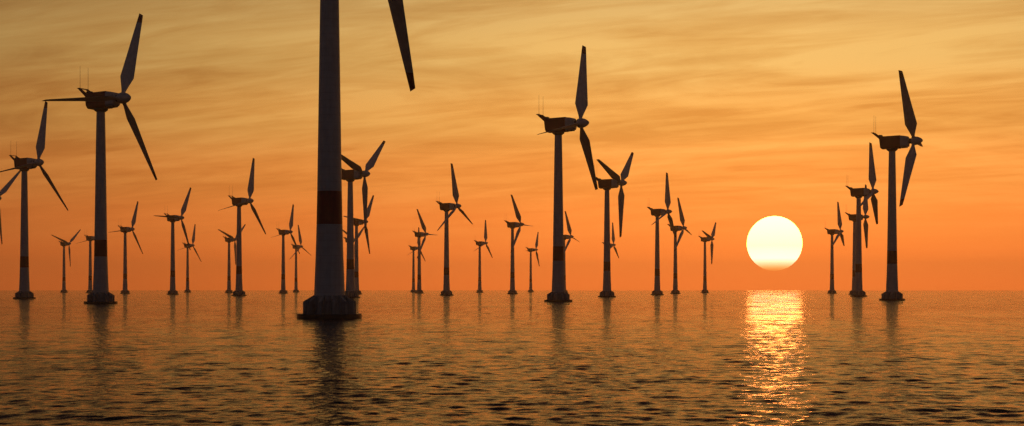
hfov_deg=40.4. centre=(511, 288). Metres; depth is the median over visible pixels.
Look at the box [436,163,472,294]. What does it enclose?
wind turbine
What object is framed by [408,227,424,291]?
wind turbine
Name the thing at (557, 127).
wind turbine
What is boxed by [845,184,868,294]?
wind turbine
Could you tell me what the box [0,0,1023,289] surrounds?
sky
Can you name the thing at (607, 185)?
wind turbine
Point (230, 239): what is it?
wind turbine
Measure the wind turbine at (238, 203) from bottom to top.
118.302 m
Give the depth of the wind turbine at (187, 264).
2368.80 m
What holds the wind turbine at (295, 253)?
in the sea
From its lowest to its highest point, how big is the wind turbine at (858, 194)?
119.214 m
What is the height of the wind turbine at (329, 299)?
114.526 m
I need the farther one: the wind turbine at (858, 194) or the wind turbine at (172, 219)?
the wind turbine at (172, 219)
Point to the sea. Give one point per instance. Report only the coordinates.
(583, 358)
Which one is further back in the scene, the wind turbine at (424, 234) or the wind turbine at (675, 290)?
the wind turbine at (424, 234)
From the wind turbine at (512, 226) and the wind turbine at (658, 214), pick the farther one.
the wind turbine at (512, 226)
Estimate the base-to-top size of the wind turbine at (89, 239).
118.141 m
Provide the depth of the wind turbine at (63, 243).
2279.23 m
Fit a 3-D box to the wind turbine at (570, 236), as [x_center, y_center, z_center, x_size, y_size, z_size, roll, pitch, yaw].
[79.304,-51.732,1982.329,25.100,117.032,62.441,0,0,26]
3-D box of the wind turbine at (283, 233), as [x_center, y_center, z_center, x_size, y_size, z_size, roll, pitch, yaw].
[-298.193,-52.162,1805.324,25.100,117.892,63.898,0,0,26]
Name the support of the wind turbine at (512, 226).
in the sea
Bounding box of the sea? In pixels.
[0,290,1023,425]
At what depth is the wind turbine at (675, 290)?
1691.49 m
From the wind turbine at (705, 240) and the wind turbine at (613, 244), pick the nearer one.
the wind turbine at (705, 240)
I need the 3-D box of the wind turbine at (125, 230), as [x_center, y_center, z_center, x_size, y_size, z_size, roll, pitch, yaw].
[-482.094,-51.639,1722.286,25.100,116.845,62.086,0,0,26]
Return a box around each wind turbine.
[0,101,67,298]
[0,170,20,243]
[43,13,156,303]
[52,229,80,292]
[76,235,93,292]
[108,201,142,293]
[154,187,190,293]
[176,224,200,291]
[218,158,265,295]
[218,224,245,292]
[274,204,299,292]
[291,225,307,291]
[297,0,414,318]
[341,141,384,297]
[343,227,363,256]
[344,195,373,293]
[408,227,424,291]
[413,209,433,292]
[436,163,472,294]
[473,220,492,292]
[504,195,529,293]
[526,232,539,291]
[536,45,597,301]
[563,211,577,292]
[594,152,633,296]
[602,222,618,257]
[647,173,675,294]
[667,198,691,293]
[699,222,715,292]
[825,202,844,292]
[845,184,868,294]
[846,142,878,296]
[871,70,922,300]
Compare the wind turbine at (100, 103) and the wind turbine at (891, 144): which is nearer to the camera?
the wind turbine at (100, 103)
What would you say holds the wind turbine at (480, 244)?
in the sea
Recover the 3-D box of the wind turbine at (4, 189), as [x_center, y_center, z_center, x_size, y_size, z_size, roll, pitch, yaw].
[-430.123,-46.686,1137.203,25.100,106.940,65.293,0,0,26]
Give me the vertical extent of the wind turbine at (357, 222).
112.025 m
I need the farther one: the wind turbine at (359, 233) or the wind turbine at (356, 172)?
the wind turbine at (359, 233)
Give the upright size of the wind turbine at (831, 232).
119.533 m
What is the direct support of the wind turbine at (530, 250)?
in the sea
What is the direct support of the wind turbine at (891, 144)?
in the sea
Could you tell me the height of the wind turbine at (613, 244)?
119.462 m
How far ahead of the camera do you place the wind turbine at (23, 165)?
818.39 m
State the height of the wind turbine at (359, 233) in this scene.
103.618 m

